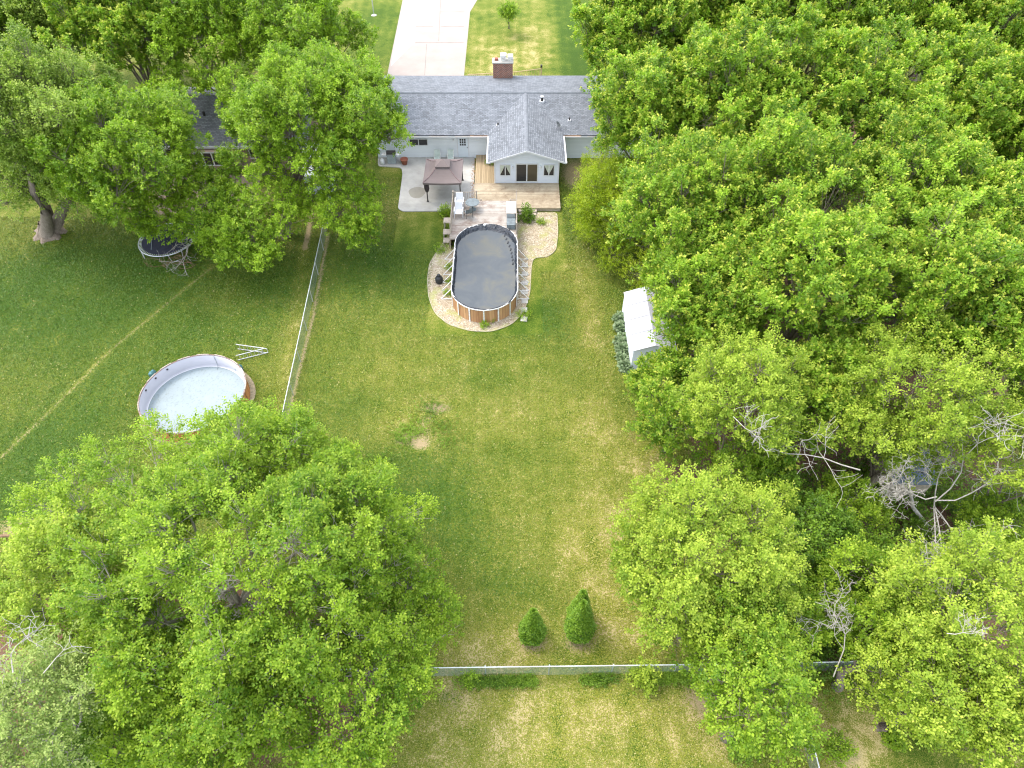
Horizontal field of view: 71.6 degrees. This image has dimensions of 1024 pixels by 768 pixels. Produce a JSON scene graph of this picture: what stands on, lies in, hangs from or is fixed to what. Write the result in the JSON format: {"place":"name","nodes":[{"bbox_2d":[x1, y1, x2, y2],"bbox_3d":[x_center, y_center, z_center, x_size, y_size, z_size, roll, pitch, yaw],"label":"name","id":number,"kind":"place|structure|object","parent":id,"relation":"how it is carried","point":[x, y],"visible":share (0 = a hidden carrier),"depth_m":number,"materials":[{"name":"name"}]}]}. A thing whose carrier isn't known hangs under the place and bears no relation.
{"place":"outdoors","nodes":[
{"label":"outdoors","id":0,"kind":"place"},
{"bbox_2d":[154,175,260,214],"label":"neighbour patio","id":1,"kind":"structure","parent":0,"point":[244,179],"depth_m":62.71,"materials":[{"name":"grey concrete"}]},
{"bbox_2d":[391,0,414,64],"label":"pavement","id":2,"kind":"structure","parent":0,"point":[405,40],"depth_m":83.88,"materials":[{"name":"concrete"}]},
{"bbox_2d":[378,157,474,211],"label":"patio","id":3,"kind":"structure","parent":0,"point":[413,169],"depth_m":62.76,"materials":[{"name":"concrete"}]},
{"bbox_2d":[381,150,399,163],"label":"barbecue","id":4,"kind":"object","parent":3,"relation":"on","point":[391,159],"visible":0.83,"depth_m":64.56,"materials":[{"name":"grey metal"}]},
{"bbox_2d":[409,187,425,197],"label":"patio stain","id":5,"kind":"object","parent":3,"relation":"on","point":[416,192],"visible":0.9,"depth_m":62.15,"materials":[{"name":"grey concrete"}]},
{"bbox_2d":[423,159,463,201],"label":"gazebo","id":6,"kind":"object","parent":3,"relation":"on","point":[443,171],"visible":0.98,"depth_m":60.00,"materials":[{"name":"fabric"}]},
{"bbox_2d":[387,0,476,75],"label":"driveway","id":7,"kind":"structure","parent":0,"point":[445,59],"depth_m":82.12,"materials":[{"name":"concrete"}]},
{"bbox_2d":[0,0,1023,767],"bbox_3d":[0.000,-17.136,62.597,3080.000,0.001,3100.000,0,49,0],"label":"lawn","id":8,"kind":"structure","parent":0,"point":[536,34],"depth_m":46.26,"materials":[{"name":"green plant"}]},
{"bbox_2d":[0,0,57,112],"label":"leafy tree","id":9,"kind":"object","parent":8,"relation":"on","point":[4,29],"visible":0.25,"depth_m":58.38,"materials":[{"name":"green plant"}]},
{"bbox_2d":[0,0,113,67],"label":"leafy tree","id":10,"kind":"object","parent":8,"relation":"on","point":[29,10],"visible":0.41,"depth_m":58.17,"materials":[{"name":"green plant"}]},
{"bbox_2d":[0,618,116,767],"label":"willow tree","id":11,"kind":"object","parent":8,"relation":"on","point":[68,679],"visible":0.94,"depth_m":25.58,"materials":[{"name":"green plant"}]},
{"bbox_2d":[0,607,54,683],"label":"dead limb","id":12,"kind":"object","parent":11,"relation":"attached to","point":[24,639],"visible":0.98,"depth_m":25.96,"materials":[{"name":"grey wood"}]},
{"bbox_2d":[0,18,129,243],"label":"leafy tree","id":13,"kind":"object","parent":8,"relation":"on","point":[18,166],"visible":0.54,"depth_m":48.96,"materials":[{"name":"green plant"}]},
{"bbox_2d":[0,496,131,672],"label":"box elder","id":14,"kind":"object","parent":8,"relation":"on","point":[31,553],"visible":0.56,"depth_m":29.65,"materials":[{"name":"green plant"}]},
{"bbox_2d":[40,698,169,767],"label":"understory tree","id":15,"kind":"object","parent":8,"relation":"on","point":[84,735],"visible":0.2,"depth_m":28.12,"materials":[{"name":"green plant"}]},
{"bbox_2d":[35,0,203,95],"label":"leafy tree","id":16,"kind":"object","parent":8,"relation":"on","point":[97,28],"visible":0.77,"depth_m":56.83,"materials":[{"name":"green plant"}]},
{"bbox_2d":[21,74,252,268],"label":"leafy tree","id":17,"kind":"object","parent":8,"relation":"on","point":[102,185],"visible":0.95,"depth_m":49.18,"materials":[{"name":"green plant"}]},
{"bbox_2d":[138,223,196,262],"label":"trampoline","id":18,"kind":"object","parent":8,"relation":"on","point":[153,246],"visible":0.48,"depth_m":56.24,"materials":[{"name":"fabric"}]},
{"bbox_2d":[143,245,196,276],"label":"branch pile","id":19,"kind":"object","parent":8,"relation":"on","point":[178,255],"visible":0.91,"depth_m":55.55,"materials":[{"name":"grey wood"}]},
{"bbox_2d":[0,556,354,767],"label":"undergrowth","id":20,"kind":"object","parent":8,"relation":"on","point":[182,614],"visible":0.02,"depth_m":36.08,"materials":[{"name":"green plant"}]},
{"bbox_2d":[157,234,201,277],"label":"fallen branch","id":21,"kind":"object","parent":8,"relation":"on","point":[187,246],"visible":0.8,"depth_m":55.13,"materials":[{"name":"grey wood"}]},
{"bbox_2d":[137,354,249,442],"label":"round pool","id":22,"kind":"structure","parent":8,"relation":"on","point":[185,386],"depth_m":47.19,"materials":[{"name":"white plastic"}]},
{"bbox_2d":[77,595,312,767],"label":"box elder","id":23,"kind":"object","parent":8,"relation":"on","point":[178,752],"visible":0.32,"depth_m":26.92,"materials":[{"name":"green plant"}]},
{"bbox_2d":[143,372,255,447],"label":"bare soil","id":24,"kind":"structure","parent":8,"relation":"on","point":[252,387],"depth_m":47.25,"materials":[{"name":"brown soil"}]},
{"bbox_2d":[128,0,272,120],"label":"leafy tree","id":25,"kind":"object","parent":8,"relation":"on","point":[207,17],"visible":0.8,"depth_m":57.66,"materials":[{"name":"green plant"}]},
{"bbox_2d":[124,87,318,168],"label":"neighbour house","id":26,"kind":"structure","parent":8,"relation":"on","point":[209,121],"depth_m":63.36,"materials":[{"name":"grey"}]},
{"bbox_2d":[2,393,466,766],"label":"box elder","id":27,"kind":"object","parent":8,"relation":"on","point":[330,488],"visible":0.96,"depth_m":28.55,"materials":[{"name":"green plant"}]},
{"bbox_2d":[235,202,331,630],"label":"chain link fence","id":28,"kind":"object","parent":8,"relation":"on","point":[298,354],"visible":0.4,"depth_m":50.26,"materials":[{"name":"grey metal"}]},
{"bbox_2d":[220,0,384,133],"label":"leafy tree","id":29,"kind":"object","parent":8,"relation":"on","point":[319,19],"visible":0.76,"depth_m":57.56,"materials":[{"name":"green plant"}]},
{"bbox_2d":[194,35,415,274],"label":"leafy tree","id":30,"kind":"object","parent":8,"relation":"on","point":[267,115],"visible":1,"depth_m":50.62,"materials":[{"name":"green plant"}]},
{"bbox_2d":[253,611,445,767],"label":"box elder","id":31,"kind":"object","parent":8,"relation":"on","point":[367,735],"visible":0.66,"depth_m":28.12,"materials":[{"name":"green plant"}]},
{"bbox_2d":[360,392,472,469],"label":"lawn weeds","id":32,"kind":"object","parent":8,"relation":"on","point":[402,439],"visible":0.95,"depth_m":44.97,"materials":[{"name":"green plant"}]},
{"bbox_2d":[458,665,481,691],"bbox_3d":[-2.006,14.252,34.642,1.133,1.197,0.979,-32,56,-25],"label":"fence sprout","id":33,"kind":"object","parent":8,"relation":"on","point":[471,677],"visible":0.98,"depth_m":34.53,"materials":[{"name":"green plant"}]},
{"bbox_2d":[428,212,557,331],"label":"gravel bed","id":34,"kind":"object","parent":8,"relation":"on","point":[535,240],"visible":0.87,"depth_m":55.91,"materials":[{"name":"beige gravel"}]},
{"bbox_2d":[449,190,516,246],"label":"pool deck","id":35,"kind":"structure","parent":34,"relation":"on","point":[489,212],"depth_m":58.05,"materials":[{"name":"brown wood"}]},
{"bbox_2d":[454,192,463,217],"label":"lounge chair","id":36,"kind":"object","parent":35,"relation":"on","point":[459,202],"visible":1,"depth_m":57.92,"materials":[{"name":"white paint"}]},
{"bbox_2d":[506,201,515,217],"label":"storage box","id":37,"kind":"object","parent":35,"relation":"on","point":[510,209],"visible":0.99,"depth_m":57.87,"materials":[{"name":"grey plastic"}]},
{"bbox_2d":[441,224,528,322],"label":"oval pool","id":38,"kind":"structure","parent":34,"relation":"on","point":[484,281],"depth_m":53.45,"materials":[{"name":"grey wood"}]},
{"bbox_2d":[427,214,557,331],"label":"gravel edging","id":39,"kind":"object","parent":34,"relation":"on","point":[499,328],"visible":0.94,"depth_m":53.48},
{"bbox_2d":[517,202,535,223],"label":"climbing bush","id":40,"kind":"object","parent":34,"relation":"on","point":[525,211],"visible":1,"depth_m":59.08,"materials":[{"name":"green plant"}]},
{"bbox_2d":[497,0,520,28],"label":"young tree","id":41,"kind":"object","parent":8,"relation":"on","point":[507,11],"visible":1,"depth_m":81.00,"materials":[{"name":"green plant"}]},
{"bbox_2d":[376,53,652,182],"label":"ranch house","id":42,"kind":"structure","parent":8,"relation":"on","point":[525,129],"depth_m":64.97,"materials":[{"name":"grey"}]},
{"bbox_2d":[457,138,468,156],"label":"door","id":43,"kind":"structure","parent":42,"relation":"in","point":[462,142],"depth_m":65.09,"materials":[{"name":"paint"}]},
{"bbox_2d":[473,155,560,210],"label":"sun deck","id":44,"kind":"structure","parent":8,"relation":"on","point":[542,196],"depth_m":61.80,"materials":[{"name":"brown wood"}]},
{"bbox_2d":[341,664,701,676],"bbox_3d":[-1.296,14.010,34.687,24.921,1.260,0.111,-1,49,0],"label":"chain link fence","id":45,"kind":"object","parent":8,"relation":"on","point":[559,667],"visible":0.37,"depth_m":34.52,"materials":[{"name":"grey metal"}]},
{"bbox_2d":[518,607,547,646],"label":"arborvitae","id":46,"kind":"object","parent":8,"relation":"on","point":[532,627],"visible":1,"depth_m":35.13,"materials":[{"name":"green plant"}]},
{"bbox_2d":[563,599,596,644],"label":"arborvitae","id":47,"kind":"object","parent":8,"relation":"on","point":[580,615],"visible":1,"depth_m":35.05,"materials":[{"name":"green plant"}]},
{"bbox_2d":[451,665,709,693],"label":"bushes","id":48,"kind":"object","parent":8,"relation":"on","point":[526,680],"visible":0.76,"depth_m":34.76,"materials":[{"name":"green plant"}]},
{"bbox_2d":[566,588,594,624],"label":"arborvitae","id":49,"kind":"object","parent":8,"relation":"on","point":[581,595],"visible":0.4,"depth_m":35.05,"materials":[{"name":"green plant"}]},
{"bbox_2d":[564,133,671,289],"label":"lime shrub","id":50,"kind":"object","parent":8,"relation":"on","point":[599,195],"visible":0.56,"depth_m":53.49,"materials":[{"name":"green plant"}]},
{"bbox_2d":[617,358,633,373],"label":"hosta","id":51,"kind":"object","parent":8,"relation":"on","point":[623,367],"visible":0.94,"depth_m":48.31,"materials":[{"name":"green plant"}]},
{"bbox_2d":[567,0,700,98],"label":"silver maple","id":52,"kind":"object","parent":8,"relation":"on","point":[615,20],"visible":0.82,"depth_m":55.98,"materials":[{"name":"green plant"}]},
{"bbox_2d":[625,655,664,699],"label":"leafy sapling","id":53,"kind":"object","parent":8,"relation":"on","point":[639,674],"visible":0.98,"depth_m":34.31,"materials":[{"name":"green plant"}]},
{"bbox_2d":[622,287,676,369],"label":"garden shed","id":54,"kind":"structure","parent":8,"relation":"on","point":[637,308],"depth_m":48.51,"materials":[{"name":"white metal"}]},
{"bbox_2d":[579,36,725,231],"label":"silver maple","id":55,"kind":"object","parent":8,"relation":"on","point":[629,119],"visible":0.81,"depth_m":47.73,"materials":[{"name":"green plant"}]},
{"bbox_2d":[621,348,728,467],"bbox_3d":[9.371,1.676,40.891,6.289,8.279,6.019,8,49,7],"label":"young maple","id":56,"kind":"object","parent":8,"relation":"on","point":[660,420],"visible":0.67,"depth_m":39.70,"materials":[{"name":"green plant"}]},
{"bbox_2d":[600,113,780,329],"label":"silver maple","id":57,"kind":"object","parent":8,"relation":"on","point":[691,170],"visible":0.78,"depth_m":41.08,"materials":[{"name":"green plant"}]},
{"bbox_2d":[622,219,782,398],"bbox_3d":[11.064,-3.463,42.758,8.756,12.204,9.618,0,49,0],"label":"silver maple","id":58,"kind":"object","parent":8,"relation":"on","point":[674,305],"visible":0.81,"depth_m":39.30,"materials":[{"name":"green plant"}]},
{"bbox_2d":[605,453,814,655],"bbox_3d":[9.165,8.546,33.331,9.556,10.677,9.828,0,49,0],"label":"box elder","id":59,"kind":"object","parent":8,"relation":"on","point":[672,524],"visible":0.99,"depth_m":30.60,"materials":[{"name":"green plant"}]},
{"bbox_2d":[651,0,796,55],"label":"silver maple","id":60,"kind":"object","parent":8,"relation":"on","point":[717,14],"visible":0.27,"depth_m":55.90,"materials":[{"name":"green plant"}]},
{"bbox_2d":[643,566,822,720],"bbox_3d":[9.817,11.871,31.659,6.322,8.836,6.281,-20,52,-17],"label":"box elder","id":61,"kind":"object","parent":8,"relation":"on","point":[775,627],"visible":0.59,"depth_m":29.48,"materials":[{"name":"green plant"}]},
{"bbox_2d":[685,422,790,509],"bbox_3d":[12.433,5.128,38.855,5.110,6.822,5.114,0,49,0],"label":"understory tree","id":62,"kind":"object","parent":8,"relation":"on","point":[746,461],"visible":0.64,"depth_m":37.32,"materials":[{"name":"green plant"}]},
{"bbox_2d":[718,726,763,767],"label":"bush","id":63,"kind":"object","parent":8,"relation":"on","point":[741,759],"visible":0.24,"depth_m":32.44,"materials":[{"name":"green plant"}]},
{"bbox_2d":[668,319,816,489],"bbox_3d":[11.796,1.840,37.913,7.097,12.560,7.071,15,51,13],"label":"box elder","id":64,"kind":"object","parent":8,"relation":"on","point":[732,367],"visible":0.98,"depth_m":34.53,"materials":[{"name":"green plant"}]},
{"bbox_2d":[733,406,777,456],"bbox_3d":[11.063,1.845,31.693,1.628,2.130,2.844,0,49,0],"label":"dead limb","id":65,"kind":"object","parent":64,"relation":"attached to","point":[758,428],"visible":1,"depth_m":31.61,"materials":[{"name":"grey wood"}]},
{"bbox_2d":[736,410,860,507],"bbox_3d":[14.193,2.661,34.341,5.815,3.830,4.411,31,56,24],"label":"dead limb","id":66,"kind":"object","parent":64,"relation":"attached to","point":[816,451],"visible":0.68,"depth_m":34.15,"materials":[{"name":"grey wood"}]},
{"bbox_2d":[690,625,831,767],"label":"box elder","id":67,"kind":"object","parent":8,"relation":"on","point":[770,719],"visible":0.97,"depth_m":27.20,"materials":[{"name":"green plant"}]},
{"bbox_2d":[652,1,873,187],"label":"silver maple","id":68,"kind":"object","parent":8,"relation":"on","point":[742,63],"visible":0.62,"depth_m":44.95,"materials":[{"name":"green plant"}]},
{"bbox_2d":[730,456,808,509],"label":"understory tree","id":69,"kind":"object","parent":8,"relation":"on","point":[791,476],"visible":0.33,"depth_m":36.80,"materials":[{"name":"green plant"}]},
{"bbox_2d":[700,92,892,270],"bbox_3d":[16.644,-9.384,44.699,10.863,17.045,10.921,0,49,0],"label":"silver maple","id":70,"kind":"object","parent":8,"relation":"on","point":[794,150],"visible":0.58,"depth_m":39.84,"materials":[{"name":"green plant"}]},
{"bbox_2d":[771,575,853,658],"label":"understory tree","id":71,"kind":"object","parent":8,"relation":"on","point":[816,610],"visible":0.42,"depth_m":31.73,"materials":[{"name":"green plant"}]},
{"bbox_2d":[765,485,864,585],"bbox_3d":[14.827,8.415,36.130,5.271,6.623,5.042,0,49,0],"label":"understory tree","id":72,"kind":"object","parent":8,"relation":"on","point":[833,531],"visible":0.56,"depth_m":34.45,"materials":[{"name":"green plant"}]},
{"bbox_2d":[746,330,892,474],"bbox_3d":[15.830,1.524,39.111,7.456,11.164,6.853,-15,51,-13],"label":"silver maple","id":73,"kind":"object","parent":8,"relation":"on","point":[821,371],"visible":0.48,"depth_m":36.01,"materials":[{"name":"green plant"}]},
{"bbox_2d":[716,164,924,359],"bbox_3d":[16.495,-4.207,40.770,10.737,16.181,10.466,0,49,0],"label":"silver maple","id":74,"kind":"object","parent":8,"relation":"on","point":[811,232],"visible":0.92,"depth_m":36.42,"materials":[{"name":"green plant"}]},
{"bbox_2d":[736,0,913,73],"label":"silver maple","id":75,"kind":"object","parent":8,"relation":"on","point":[849,14],"visible":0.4,"depth_m":53.15,"materials":[{"name":"green plant"}]},
{"bbox_2d":[816,727,859,767],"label":"bush","id":76,"kind":"object","parent":8,"relation":"on","point":[833,750],"visible":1,"depth_m":32.58,"materials":[{"name":"green plant"}]},
{"bbox_2d":[688,182,1009,449],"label":"maple undergrowth","id":77,"kind":"object","parent":8,"relation":"on","point":[829,208],"visible":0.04,"depth_m":51.88,"materials":[{"name":"green plant"}]},
{"bbox_2d":[801,468,898,540],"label":"understory tree","id":78,"kind":"object","parent":8,"relation":"on","point":[831,482],"visible":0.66,"depth_m":36.25,"materials":[{"name":"green plant"}]},
{"bbox_2d":[684,421,1021,730],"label":"wood undergrowth","id":79,"kind":"object","parent":8,"relation":"on","point":[828,651],"visible":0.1,"depth_m":40.59,"materials":[{"name":"green plant"}]},
{"bbox_2d":[806,529,921,633],"bbox_3d":[16.410,9.986,34.090,5.131,7.642,4.966,0,49,0],"label":"box elder","id":80,"kind":"object","parent":8,"relation":"on","point":[867,557],"visible":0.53,"depth_m":32.55,"materials":[{"name":"green plant"}]},
{"bbox_2d":[791,565,858,676],"bbox_3d":[13.854,10.248,31.313,3.016,2.998,3.852,33,57,25],"label":"dead limb","id":81,"kind":"object","parent":80,"relation":"attached to","point":[842,609],"visible":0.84,"depth_m":30.85,"materials":[{"name":"grey wood"}]},
{"bbox_2d":[763,10,979,198],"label":"silver maple","id":82,"kind":"object","parent":8,"relation":"on","point":[857,61],"visible":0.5,"depth_m":44.13,"materials":[{"name":"green plant"}]},
{"bbox_2d":[834,523,910,588],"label":"understory tree","id":83,"kind":"object","parent":8,"relation":"on","point":[883,540],"visible":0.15,"depth_m":35.35,"materials":[{"name":"green plant"}]},
{"bbox_2d":[831,580,946,705],"bbox_3d":[16.568,11.844,31.941,4.947,8.448,5.261,0,49,0],"label":"box elder","id":84,"kind":"object","parent":8,"relation":"on","point":[872,621],"visible":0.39,"depth_m":30.69,"materials":[{"name":"green plant"}]},
{"bbox_2d":[878,727,911,753],"bbox_3d":[17.857,16.413,32.949,1.517,0.947,1.304,0,49,0],"label":"bush","id":85,"kind":"object","parent":8,"relation":"on","point":[895,740],"visible":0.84,"depth_m":32.84,"materials":[{"name":"green plant"}]},
{"bbox_2d":[840,575,949,654],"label":"understory tree","id":86,"kind":"object","parent":8,"relation":"on","point":[859,587],"visible":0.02,"depth_m":33.66,"materials":[{"name":"green plant"}]},
{"bbox_2d":[843,390,963,492],"bbox_3d":[20.146,4.077,38.597,4.918,8.591,6.042,-32,56,-24],"label":"box elder","id":87,"kind":"object","parent":8,"relation":"on","point":[909,455],"visible":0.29,"depth_m":36.78,"materials":[{"name":"green plant"}]},
{"bbox_2d":[868,450,938,500],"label":"slate roof shed","id":88,"kind":"structure","parent":8,"relation":"on","point":[922,485],"depth_m":40.59,"materials":[{"name":"grey wood"}]},
{"bbox_2d":[807,306,1023,496],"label":"box elder","id":89,"kind":"object","parent":8,"relation":"on","point":[893,358],"visible":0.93,"depth_m":33.74,"materials":[{"name":"green plant"}]},
{"bbox_2d":[811,93,1023,272],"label":"silver maple","id":90,"kind":"object","parent":8,"relation":"on","point":[926,162],"visible":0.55,"depth_m":39.04,"materials":[{"name":"green plant"}]},
{"bbox_2d":[859,0,994,142],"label":"silver maple","id":91,"kind":"object","parent":8,"relation":"on","point":[937,15],"visible":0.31,"depth_m":54.15,"materials":[{"name":"green plant"}]},
{"bbox_2d":[834,184,1023,395],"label":"silver maple","id":92,"kind":"object","parent":8,"relation":"on","point":[975,249],"visible":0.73,"depth_m":35.00,"materials":[{"name":"green plant"}]},
{"bbox_2d":[834,613,1023,755],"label":"box elder","id":93,"kind":"object","parent":8,"relation":"on","point":[927,716],"visible":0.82,"depth_m":27.50,"materials":[{"name":"green plant"}]},
{"bbox_2d":[847,19,1023,224],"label":"silver maple","id":94,"kind":"object","parent":8,"relation":"on","point":[960,54],"visible":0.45,"depth_m":44.31,"materials":[{"name":"green plant"}]},
{"bbox_2d":[861,393,1023,610],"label":"dead tree","id":95,"kind":"object","parent":8,"relation":"on","point":[911,501],"visible":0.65,"depth_m":33.88,"materials":[{"name":"grey wood"}]},
{"bbox_2d":[865,515,1023,717],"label":"box elder","id":96,"kind":"object","parent":8,"relation":"on","point":[949,570],"visible":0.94,"depth_m":28.86,"materials":[{"name":"green plant"}]},
{"bbox_2d":[947,610,988,634],"bbox_3d":[17.230,9.071,26.773,1.167,1.208,1.251,22,53,18],"label":"dead limb","id":97,"kind":"object","parent":96,"relation":"attached to","point":[969,624],"visible":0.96,"depth_m":26.69,"materials":[{"name":"grey wood"}]},
{"bbox_2d":[901,534,1001,624],"bbox_3d":[20.534,10.082,34.572,4.995,6.786,4.568,0,49,0],"label":"understory tree","id":98,"kind":"object","parent":8,"relation":"on","point":[955,588],"visible":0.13,"depth_m":32.81,"materials":[{"name":"green plant"}]},
{"bbox_2d":[900,138,1023,377],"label":"silver maple","id":99,"kind":"object","parent":8,"relation":"on","point":[1014,191],"visible":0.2,"depth_m":37.85,"materials":[{"name":"green plant"}]},
{"bbox_2d":[912,0,1023,73],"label":"silver maple","id":100,"kind":"object","parent":8,"relation":"on","point":[1006,17],"visible":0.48,"depth_m":53.54,"materials":[{"name":"green plant"}]},
{"bbox_2d":[932,248,1023,457],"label":"silver maple","id":101,"kind":"object","parent":8,"relation":"on","point":[1013,339],"visible":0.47,"depth_m":34.59,"materials":[{"name":"green plant"}]},
{"bbox_2d":[936,480,1023,567],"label":"understory tree","id":102,"kind":"object","parent":8,"relation":"on","point":[1006,509],"visible":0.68,"depth_m":35.61,"materials":[{"name":"green plant"}]},
{"bbox_2d":[939,663,1023,767],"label":"box elder","id":103,"kind":"object","parent":8,"relation":"on","point":[999,744],"visible":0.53,"depth_m":26.68,"materials":[{"name":"green plant"}]},
{"bbox_2d":[951,393,1023,545],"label":"box elder","id":104,"kind":"object","parent":8,"relation":"on","point":[995,444],"visible":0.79,"depth_m":33.27,"materials":[{"name":"green plant"}]},
{"bbox_2d":[953,54,1023,181],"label":"silver maple","id":105,"kind":"object","parent":8,"relation":"on","point":[985,65],"visible":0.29,"depth_m":43.61,"materials":[{"name":"green plant"}]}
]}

